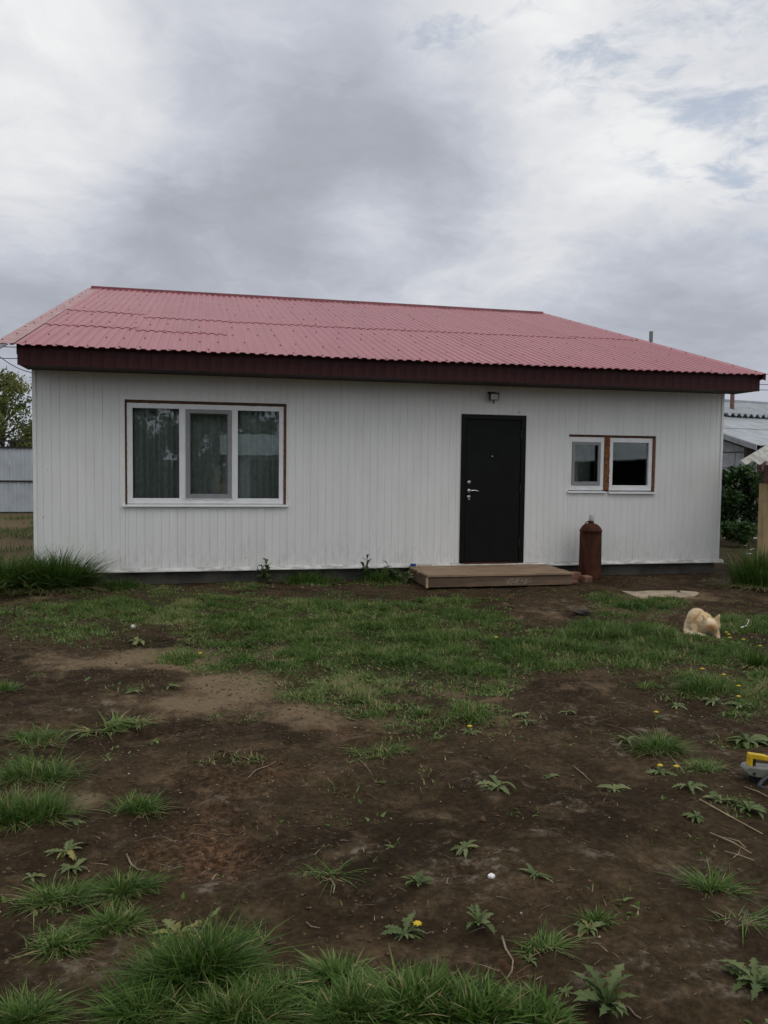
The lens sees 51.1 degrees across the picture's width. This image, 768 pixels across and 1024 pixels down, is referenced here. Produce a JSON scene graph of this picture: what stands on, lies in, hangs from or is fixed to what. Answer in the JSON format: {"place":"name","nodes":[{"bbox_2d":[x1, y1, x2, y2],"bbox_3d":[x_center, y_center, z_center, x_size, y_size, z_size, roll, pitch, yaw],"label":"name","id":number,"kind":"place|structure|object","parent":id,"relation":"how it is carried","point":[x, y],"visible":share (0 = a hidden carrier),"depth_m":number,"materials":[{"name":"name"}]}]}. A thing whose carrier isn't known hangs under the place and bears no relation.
{"place":"outdoors","nodes":[
{"label":"outdoors","id":0,"kind":"place"},
{"bbox_2d":[343,564,413,582],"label":"tall grass","id":1,"kind":"structure","parent":0,"point":[382,576],"depth_m":10.63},
{"bbox_2d":[0,465,767,1023],"bbox_3d":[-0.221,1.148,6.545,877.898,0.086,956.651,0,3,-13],"label":"ground","id":2,"kind":"structure","parent":0,"point":[696,941],"depth_m":3.60,"materials":[{"name":"soil"}]},
{"bbox_2d":[0,676,24,691],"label":"grass tuft","id":3,"kind":"object","parent":2,"relation":"on","point":[9,687],"visible":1,"depth_m":5.28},
{"bbox_2d":[0,440,32,512],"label":"metal fence","id":4,"kind":"object","parent":2,"relation":"on","point":[16,489],"visible":0.16,"depth_m":23.94,"materials":[{"name":"metal"}]},
{"bbox_2d":[0,366,32,473],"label":"leafy tree","id":5,"kind":"object","parent":2,"relation":"on","point":[11,385],"visible":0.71,"depth_m":26.68,"materials":[{"name":"green plant"}]},
{"bbox_2d":[8,419,31,446],"bbox_3d":[-11.863,-1.705,28.058,1.816,3.209,2.482,3,4,33],"label":"leafy tree","id":6,"kind":"object","parent":2,"relation":"on","point":[25,428],"visible":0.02,"depth_m":27.77,"materials":[{"name":"green plant"}]},
{"bbox_2d":[22,872,46,881],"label":"weed rosette","id":7,"kind":"object","parent":2,"relation":"on","point":[34,874],"visible":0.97,"depth_m":2.98,"materials":[{"name":"green plant"}]},
{"bbox_2d":[0,723,91,750],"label":"grass tuft","id":8,"kind":"object","parent":2,"relation":"on","point":[28,738],"visible":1,"depth_m":4.42,"materials":[{"name":"plant"}]},
{"bbox_2d":[0,972,94,1023],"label":"grass tuft","id":9,"kind":"object","parent":2,"relation":"on","point":[27,1010],"visible":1,"depth_m":2.20,"materials":[{"name":"plant"}]},
{"bbox_2d":[0,776,106,836],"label":"grass tuft","id":10,"kind":"object","parent":2,"relation":"on","point":[42,811],"visible":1,"depth_m":3.42,"materials":[{"name":"plant"}]},
{"bbox_2d":[0,737,106,789],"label":"grass tuft","id":11,"kind":"object","parent":2,"relation":"on","point":[30,771],"visible":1,"depth_m":3.93,"materials":[{"name":"plant"}]},
{"bbox_2d":[0,861,111,929],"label":"grass tuft","id":12,"kind":"object","parent":2,"relation":"on","point":[52,896],"visible":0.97,"depth_m":2.82,"materials":[{"name":"plant"}]},
{"bbox_2d":[3,914,110,967],"bbox_3d":[-1.007,1.344,2.523,0.343,0.081,0.351,0,3,-13],"label":"grass tuft","id":13,"kind":"object","parent":2,"relation":"on","point":[60,939],"visible":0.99,"depth_m":2.53,"materials":[{"name":"plant"}]},
{"bbox_2d":[45,839,83,859],"bbox_3d":[-1.245,1.327,3.164,0.156,0.040,0.144,1,3,12],"label":"weed rosette","id":14,"kind":"object","parent":2,"relation":"on","point":[68,848],"visible":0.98,"depth_m":3.14,"materials":[{"name":"green plant"}]},
{"bbox_2d":[0,542,137,596],"bbox_3d":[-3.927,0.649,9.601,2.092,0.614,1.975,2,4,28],"label":"tall grass","id":15,"kind":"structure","parent":2,"relation":"on","point":[59,570],"depth_m":9.44,"materials":[{"name":"plant"}]},
{"bbox_2d":[59,858,87,873],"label":"weed rosette","id":16,"kind":"object","parent":2,"relation":"on","point":[73,867],"visible":1,"depth_m":3.05,"materials":[{"name":"green plant"}]},
{"bbox_2d":[62,817,86,825],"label":"weed rosette","id":17,"kind":"object","parent":2,"relation":"on","point":[74,822],"visible":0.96,"depth_m":3.38,"materials":[{"name":"green plant"}]},
{"bbox_2d":[66,709,159,740],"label":"grass tuft","id":18,"kind":"object","parent":2,"relation":"on","point":[112,727],"visible":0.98,"depth_m":4.57,"materials":[{"name":"plant"}]},
{"bbox_2d":[75,574,155,591],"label":"tall grass","id":19,"kind":"structure","parent":2,"relation":"on","point":[135,584],"depth_m":9.69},
{"bbox_2d":[63,890,179,952],"bbox_3d":[-0.858,1.336,2.667,0.404,0.099,0.378,0,3,-13],"label":"grass tuft","id":20,"kind":"object","parent":2,"relation":"on","point":[115,921],"visible":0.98,"depth_m":2.65,"materials":[{"name":"plant"}]},
{"bbox_2d":[64,861,185,917],"bbox_3d":[-0.911,1.327,2.846,0.450,0.124,0.403,0,3,-13],"label":"grass tuft","id":21,"kind":"object","parent":2,"relation":"on","point":[131,885],"visible":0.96,"depth_m":2.85,"materials":[{"name":"plant"}]},
{"bbox_2d":[102,715,156,730],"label":"grass tuft","id":22,"kind":"object","parent":2,"relation":"on","point":[140,723],"visible":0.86,"depth_m":4.64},
{"bbox_2d":[126,853,146,870],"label":"twig","id":23,"kind":"object","parent":2,"relation":"on","point":[128,858],"visible":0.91,"depth_m":3.10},
{"bbox_2d":[126,636,147,645],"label":"weed rosette","id":24,"kind":"object","parent":2,"relation":"on","point":[137,640],"visible":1,"depth_m":6.84,"materials":[{"name":"green plant"}]},
{"bbox_2d":[50,957,223,1023],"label":"grass tuft","id":25,"kind":"object","parent":2,"relation":"on","point":[126,1011],"visible":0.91,"depth_m":2.21,"materials":[{"name":"plant"}]},
{"bbox_2d":[100,781,178,822],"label":"grass tuft","id":26,"kind":"object","parent":2,"relation":"on","point":[147,805],"visible":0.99,"depth_m":3.52,"materials":[{"name":"plant"}]},
{"bbox_2d":[153,919,201,941],"bbox_3d":[-0.681,1.369,2.621,0.146,0.058,0.150,-2,4,-43],"label":"weed rosette","id":27,"kind":"object","parent":2,"relation":"on","point":[170,922],"visible":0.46,"depth_m":2.62,"materials":[{"name":"green plant"}]},
{"bbox_2d":[77,889,323,1021],"bbox_3d":[-0.544,1.300,2.357,0.635,0.212,0.647,2,3,18],"label":"grass tuft","id":28,"kind":"object","parent":2,"relation":"on","point":[219,956],"visible":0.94,"depth_m":2.36,"materials":[{"name":"plant"}]},
{"bbox_2d":[188,907,220,929],"bbox_3d":[-0.588,1.347,2.639,0.078,0.058,0.115,2,3,20],"label":"weed rosette","id":29,"kind":"object","parent":2,"relation":"on","point":[201,922],"visible":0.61,"depth_m":2.64,"materials":[{"name":"green plant"}]},
{"bbox_2d":[147,964,327,1023],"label":"grass tuft","id":30,"kind":"object","parent":2,"relation":"on","point":[235,1007],"visible":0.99,"depth_m":2.20,"materials":[{"name":"plant"}]},
{"bbox_2d":[226,919,268,944],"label":"grass tuft","id":31,"kind":"object","parent":2,"relation":"on","point":[255,935],"visible":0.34,"depth_m":2.63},
{"bbox_2d":[256,558,272,583],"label":"leafy weed","id":32,"kind":"object","parent":2,"relation":"on","point":[263,577],"visible":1,"depth_m":10.41,"materials":[{"name":"green plant"}]},
{"bbox_2d":[196,956,338,1022],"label":"grass tuft","id":33,"kind":"object","parent":2,"relation":"on","point":[294,975],"visible":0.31,"depth_m":2.33,"materials":[{"name":"plant"}]},
{"bbox_2d":[278,567,347,584],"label":"tall grass","id":34,"kind":"structure","parent":2,"relation":"on","point":[301,579],"depth_m":10.51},
{"bbox_2d":[283,855,371,895],"bbox_3d":[-0.183,1.338,3.008,0.324,0.075,0.385,-2,4,-38],"label":"grass tuft","id":35,"kind":"object","parent":2,"relation":"on","point":[328,870],"visible":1,"depth_m":3.00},
{"bbox_2d":[273,946,390,1020],"bbox_3d":[-0.145,1.354,2.361,0.412,0.125,0.398,0,3,-13],"label":"grass tuft","id":36,"kind":"object","parent":2,"relation":"on","point":[332,963],"visible":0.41,"depth_m":2.38,"materials":[{"name":"plant"}]},
{"bbox_2d":[250,950,433,1023],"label":"grass tuft","id":37,"kind":"object","parent":2,"relation":"on","point":[340,1010],"visible":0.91,"depth_m":2.21,"materials":[{"name":"plant"}]},
{"bbox_2d":[356,554,375,580],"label":"leafy weed","id":38,"kind":"object","parent":2,"relation":"on","point":[366,572],"visible":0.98,"depth_m":10.66,"materials":[{"name":"green plant"}]},
{"bbox_2d":[332,735,424,761],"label":"grass tuft","id":39,"kind":"object","parent":2,"relation":"on","point":[393,749],"visible":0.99,"depth_m":4.24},
{"bbox_2d":[0,286,765,583],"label":"house","id":40,"kind":"structure","parent":2,"relation":"on","point":[190,437],"depth_m":10.83,"materials":[{"name":"paint"}]},
{"bbox_2d":[122,400,288,506],"bbox_3d":[-2.287,-0.747,10.400,2.074,1.400,0.320,0,3,-13],"label":"window","id":41,"kind":"structure","parent":40,"relation":"in","point":[178,453],"depth_m":10.41,"materials":[{"name":"white plastic"}]},
{"bbox_2d":[458,414,526,563],"bbox_3d":[1.507,-0.309,11.169,0.976,2.071,0.170,0,3,-13],"label":"door","id":42,"kind":"structure","parent":40,"relation":"in","point":[493,447],"depth_m":11.14,"materials":[{"name":"black paint"}]},
{"bbox_2d":[488,392,498,402],"bbox_3d":[1.496,-1.566,11.005,0.132,0.164,0.132,0,3,-13],"label":"floodlight","id":43,"kind":"object","parent":40,"relation":"attached to","point":[493,396],"visible":1,"depth_m":10.96,"materials":[{"name":"black plastic"}]},
{"bbox_2d":[567,437,606,492],"bbox_3d":[2.846,-0.681,11.633,0.597,0.950,0.468,0,3,-13],"label":"window","id":44,"kind":"structure","parent":40,"relation":"in","point":[579,447],"depth_m":11.49,"materials":[{"name":"white plastic"}]},
{"bbox_2d":[606,438,655,493],"bbox_3d":[3.573,-0.666,11.618,0.740,0.802,0.140,0,3,-13],"label":"window","id":45,"kind":"structure","parent":40,"relation":"in","point":[613,489],"depth_m":11.63,"materials":[{"name":"white plastic"}]},
{"bbox_2d":[384,561,397,579],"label":"leafy weed","id":46,"kind":"object","parent":2,"relation":"on","point":[390,572],"visible":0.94,"depth_m":10.65,"materials":[{"name":"green plant"}]},
{"bbox_2d":[380,913,425,940],"bbox_3d":[0.058,1.368,2.652,0.160,0.063,0.132,0,3,-13],"label":"weed rosette","id":47,"kind":"object","parent":2,"relation":"on","point":[406,931],"visible":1,"depth_m":2.63,"materials":[{"name":"green plant"}]},
{"bbox_2d":[398,567,412,583],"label":"leafy weed","id":48,"kind":"object","parent":2,"relation":"on","point":[409,571],"visible":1,"depth_m":10.53,"materials":[{"name":"green plant"}]},
{"bbox_2d":[399,870,434,886],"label":"weed rosette","id":49,"kind":"object","parent":2,"relation":"on","point":[418,879],"visible":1,"depth_m":2.94,"materials":[{"name":"green plant"}]},
{"bbox_2d":[331,943,531,1023],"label":"grass tuft","id":50,"kind":"object","parent":2,"relation":"on","point":[410,986],"visible":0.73,"depth_m":2.24,"materials":[{"name":"plant"}]},
{"bbox_2d":[427,734,452,740],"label":"grass tuft","id":51,"kind":"object","parent":2,"relation":"on","point":[443,735],"visible":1,"depth_m":4.44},
{"bbox_2d":[450,839,478,857],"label":"weed rosette","id":52,"kind":"object","parent":2,"relation":"on","point":[468,844],"visible":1,"depth_m":3.19,"materials":[{"name":"green plant"}]},
{"bbox_2d":[460,725,482,734],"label":"weed rosette","id":53,"kind":"object","parent":2,"relation":"on","point":[470,731],"visible":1,"depth_m":4.57,"materials":[{"name":"green plant"}]},
{"bbox_2d":[401,956,546,1023],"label":"grass tuft","id":54,"kind":"object","parent":2,"relation":"on","point":[466,994],"visible":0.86,"depth_m":2.20,"materials":[{"name":"plant"}]},
{"bbox_2d":[466,903,494,933],"bbox_3d":[0.317,1.352,2.658,0.099,0.059,0.122,1,3,7],"label":"weed rosette","id":55,"kind":"object","parent":2,"relation":"on","point":[479,919],"visible":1,"depth_m":2.67,"materials":[{"name":"green plant"}]},
{"bbox_2d":[476,780,494,787],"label":"weed rosette","id":56,"kind":"object","parent":2,"relation":"on","point":[479,782],"visible":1,"depth_m":3.75,"materials":[{"name":"green plant"}]},
{"bbox_2d":[409,564,573,587],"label":"wooden deck","id":57,"kind":"structure","parent":2,"relation":"on","point":[471,576],"depth_m":10.34,"materials":[{"name":"brown wood"}]},
{"bbox_2d":[488,873,494,878],"bbox_3d":[0.400,1.355,2.992,0.023,0.019,0.026,4,4,41],"label":"scrap","id":58,"kind":"object","parent":2,"relation":"on","point":[491,875],"visible":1,"depth_m":2.98,"materials":[{"name":"paper"}]},
{"bbox_2d":[479,775,515,794],"bbox_3d":[0.541,1.281,3.779,0.173,0.050,0.159,2,3,19],"label":"weed rosette","id":59,"kind":"object","parent":2,"relation":"on","point":[497,784],"visible":0.98,"depth_m":3.77,"materials":[{"name":"green plant"}]},
{"bbox_2d":[501,935,513,978],"bbox_3d":[0.387,1.382,2.499,0.030,0.014,0.203,1,3,4],"label":"root","id":60,"kind":"object","parent":2,"relation":"on","point":[507,951],"visible":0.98,"depth_m":2.51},
{"bbox_2d":[509,712,533,718],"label":"weed rosette","id":61,"kind":"object","parent":2,"relation":"on","point":[522,714],"visible":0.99,"depth_m":4.85,"materials":[{"name":"green plant"}]},
{"bbox_2d":[457,967,590,1023],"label":"grass tuft","id":62,"kind":"object","parent":2,"relation":"on","point":[550,1015],"visible":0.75,"depth_m":2.21,"materials":[{"name":"plant"}]},
{"bbox_2d":[517,719,536,726],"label":"weed rosette","id":63,"kind":"object","parent":2,"relation":"on","point":[526,722],"visible":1,"depth_m":4.71,"materials":[{"name":"green plant"}]},
{"bbox_2d":[522,952,536,966],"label":"weed rosette","id":64,"kind":"object","parent":2,"relation":"on","point":[531,959],"visible":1,"depth_m":2.50,"materials":[{"name":"green plant"}]},
{"bbox_2d":[520,863,553,882],"bbox_3d":[0.566,1.348,2.993,0.076,0.028,0.154,-1,4,-33],"label":"weed rosette","id":65,"kind":"object","parent":2,"relation":"on","point":[533,871],"visible":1,"depth_m":2.99,"materials":[{"name":"green plant"}]},
{"bbox_2d":[498,913,597,967],"bbox_3d":[0.526,1.364,2.556,0.367,0.079,0.246,0,3,-13],"label":"grass tuft","id":66,"kind":"object","parent":2,"relation":"on","point":[553,943],"visible":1,"depth_m":2.56,"materials":[{"name":"plant"}]},
{"bbox_2d":[544,773,558,778],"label":"weed rosette","id":67,"kind":"object","parent":2,"relation":"on","point":[551,775],"visible":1,"depth_m":3.92,"materials":[{"name":"green plant"}]},
{"bbox_2d":[558,986,572,997],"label":"weed rosette","id":68,"kind":"object","parent":2,"relation":"on","point":[568,989],"visible":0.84,"depth_m":2.35,"materials":[{"name":"green plant"}]},
{"bbox_2d":[559,709,576,714],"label":"weed rosette","id":69,"kind":"object","parent":2,"relation":"on","point":[568,711],"visible":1,"depth_m":5.01,"materials":[{"name":"green plant"}]},
{"bbox_2d":[572,571,580,580],"bbox_3d":[2.542,0.874,10.858,0.202,0.124,0.127,-1,4,-24],"label":"brick","id":70,"kind":"object","parent":2,"relation":"on","point":[576,576],"visible":0.43,"depth_m":10.81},
{"bbox_2d":[572,609,591,615],"bbox_3d":[2.057,1.041,8.340,0.221,0.065,0.092,0,3,-13],"label":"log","id":71,"kind":"object","parent":2,"relation":"on","point":[585,612],"visible":1,"depth_m":8.31,"materials":[{"name":"wood"}]},
{"bbox_2d":[580,575,591,581],"bbox_3d":[2.710,0.898,10.774,0.128,0.096,0.118,-1,4,-23],"label":"half brick","id":72,"kind":"object","parent":2,"relation":"on","point":[585,578],"visible":1,"depth_m":10.73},
{"bbox_2d":[573,919,605,937],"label":"weed rosette","id":73,"kind":"object","parent":2,"relation":"on","point":[582,928],"visible":1,"depth_m":2.65,"materials":[{"name":"green plant"}]},
{"bbox_2d":[578,514,602,579],"bbox_3d":[2.864,0.483,11.148,0.315,0.901,0.315,0,3,-13],"label":"gas cylinder","id":74,"kind":"object","parent":2,"relation":"on","point":[590,547],"visible":0.94,"depth_m":11.03,"materials":[{"name":"metal"}]},
{"bbox_2d":[554,903,629,935],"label":"grass tuft","id":75,"kind":"object","parent":2,"relation":"on","point":[598,917],"visible":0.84,"depth_m":2.69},
{"bbox_2d":[570,963,637,1018],"bbox_3d":[0.616,1.355,2.257,0.194,0.100,0.166,1,3,3],"label":"weed rosette","id":76,"kind":"object","parent":2,"relation":"on","point":[607,997],"visible":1,"depth_m":2.27,"materials":[{"name":"green plant"}]},
{"bbox_2d":[597,784,630,792],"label":"weed rosette","id":77,"kind":"object","parent":2,"relation":"on","point":[614,787],"visible":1,"depth_m":3.81,"materials":[{"name":"green plant"}]},
{"bbox_2d":[611,735,639,745],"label":"weed rosette","id":78,"kind":"object","parent":2,"relation":"on","point":[625,740],"visible":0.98,"depth_m":4.45,"materials":[{"name":"green plant"}]},
{"bbox_2d":[624,1005,640,1018],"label":"twig","id":79,"kind":"object","parent":2,"relation":"on","point":[630,1009],"visible":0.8,"depth_m":2.28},
{"bbox_2d":[627,680,663,690],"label":"grass tuft","id":80,"kind":"object","parent":2,"relation":"on","point":[648,685],"visible":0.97,"depth_m":5.65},
{"bbox_2d":[606,723,703,761],"bbox_3d":[1.486,1.232,4.364,0.554,0.160,0.564,0,3,-13],"label":"grass tuft","id":81,"kind":"object","parent":2,"relation":"on","point":[660,744],"visible":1,"depth_m":4.35,"materials":[{"name":"plant"}]},
{"bbox_2d":[622,591,698,598],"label":"concrete slab","id":82,"kind":"structure","parent":2,"relation":"on","point":[682,594],"depth_m":9.80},
{"bbox_2d":[646,764,678,775],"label":"weed rosette","id":83,"kind":"object","parent":2,"relation":"on","point":[662,771],"visible":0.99,"depth_m":4.03,"materials":[{"name":"green plant"}]},
{"bbox_2d":[666,702,686,708],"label":"weed rosette","id":84,"kind":"object","parent":2,"relation":"on","point":[676,706],"visible":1,"depth_m":5.21,"materials":[{"name":"green plant"}]},
{"bbox_2d":[673,781,708,793],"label":"weed rosette","id":85,"kind":"object","parent":2,"relation":"on","point":[690,786],"visible":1,"depth_m":3.77,"materials":[{"name":"green plant"}]},
{"bbox_2d":[681,810,703,822],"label":"weed rosette","id":86,"kind":"object","parent":2,"relation":"on","point":[697,816],"visible":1,"depth_m":3.46,"materials":[{"name":"green plant"}]},
{"bbox_2d":[683,608,720,638],"bbox_3d":[2.919,1.023,7.437,0.280,0.255,0.386,0,3,-11],"label":"cat","id":87,"kind":"object","parent":2,"relation":"on","point":[701,621],"visible":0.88,"depth_m":7.38},
{"bbox_2d":[662,670,749,702],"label":"grass tuft","id":88,"kind":"object","parent":2,"relation":"on","point":[695,687],"visible":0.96,"depth_m":5.53,"materials":[{"name":"plant"}]},
{"bbox_2d":[675,755,739,774],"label":"grass tuft","id":89,"kind":"object","parent":2,"relation":"on","point":[712,766],"visible":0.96,"depth_m":4.11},
{"bbox_2d":[658,856,767,906],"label":"grass tuft","id":90,"kind":"object","parent":2,"relation":"on","point":[722,885],"visible":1,"depth_m":2.89,"materials":[{"name":"plant"}]},
{"bbox_2d":[703,790,736,804],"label":"weed rosette","id":91,"kind":"object","parent":2,"relation":"on","point":[714,795],"visible":1,"depth_m":3.63,"materials":[{"name":"green plant"}]},
{"bbox_2d":[700,695,740,705],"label":"weed rosette","id":92,"kind":"object","parent":2,"relation":"on","point":[713,700],"visible":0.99,"depth_m":5.29,"materials":[{"name":"green plant"}]},
{"bbox_2d":[687,542,767,591],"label":"tall grass","id":93,"kind":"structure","parent":2,"relation":"on","point":[753,575],"depth_m":10.42,"materials":[{"name":"plant"}]},
{"bbox_2d":[710,832,750,852],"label":"dry stalk","id":94,"kind":"object","parent":2,"relation":"on","point":[728,840],"visible":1,"depth_m":3.26,"materials":[{"name":"plant"}]},
{"bbox_2d":[699,799,762,833],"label":"dry stalk","id":95,"kind":"object","parent":2,"relation":"on","point":[727,814],"visible":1,"depth_m":3.50,"materials":[{"name":"plant"}]},
{"bbox_2d":[705,904,767,937],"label":"grass tuft","id":96,"kind":"object","parent":2,"relation":"on","point":[749,921],"visible":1,"depth_m":2.69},
{"bbox_2d":[724,701,752,708],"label":"weed rosette","id":97,"kind":"object","parent":2,"relation":"on","point":[735,703],"visible":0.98,"depth_m":5.22,"materials":[{"name":"green plant"}]},
{"bbox_2d":[720,519,757,546],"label":"leafy shrub","id":98,"kind":"object","parent":2,"relation":"on","point":[746,530],"visible":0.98,"depth_m":15.95,"materials":[{"name":"green plant"}]},
{"bbox_2d":[720,463,763,541],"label":"leafy shrub","id":99,"kind":"object","parent":2,"relation":"on","point":[736,503],"visible":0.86,"depth_m":16.99,"materials":[{"name":"green plant"}]},
{"bbox_2d":[717,957,767,1001],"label":"weed rosette","id":100,"kind":"object","parent":2,"relation":"on","point":[758,980],"visible":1,"depth_m":2.39,"materials":[{"name":"green plant"}]},
{"bbox_2d":[725,732,767,748],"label":"weed rosette","id":101,"kind":"object","parent":2,"relation":"on","point":[748,741],"visible":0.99,"depth_m":4.52,"materials":[{"name":"green plant"}]},
{"bbox_2d":[726,643,767,670],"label":"grass tuft","id":102,"kind":"object","parent":2,"relation":"on","point":[748,662],"visible":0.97,"depth_m":6.26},
{"bbox_2d":[730,799,767,819],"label":"weed rosette","id":103,"kind":"object","parent":2,"relation":"on","point":[756,807],"visible":1,"depth_m":3.55,"materials":[{"name":"green plant"}]},
{"bbox_2d":[740,444,767,561],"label":"lean to","id":104,"kind":"object","parent":2,"relation":"on","point":[759,456],"visible":0.77,"depth_m":11.08,"materials":[{"name":"brown wood"}]},
{"bbox_2d":[740,752,767,788],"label":"power tool","id":105,"kind":"object","parent":2,"relation":"on","point":[754,770],"visible":1,"depth_m":3.93,"materials":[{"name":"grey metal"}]},
{"bbox_2d":[0,515,767,1023],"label":"grass","id":106,"kind":"structure","parent":0,"point":[448,647],"depth_m":6.91,"materials":[{"name":"plant"}]},
{"bbox_2d":[0,0,767,464],"label":"sky","id":107,"kind":"structure","parent":0,"point":[603,164],"materials":[{"name":"grey"}]},
{"bbox_2d":[11,574,766,1019],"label":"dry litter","id":108,"kind":"object","parent":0,"point":[375,798],"visible":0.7,"depth_m":3.60,"materials":[{"name":"plant"}]},
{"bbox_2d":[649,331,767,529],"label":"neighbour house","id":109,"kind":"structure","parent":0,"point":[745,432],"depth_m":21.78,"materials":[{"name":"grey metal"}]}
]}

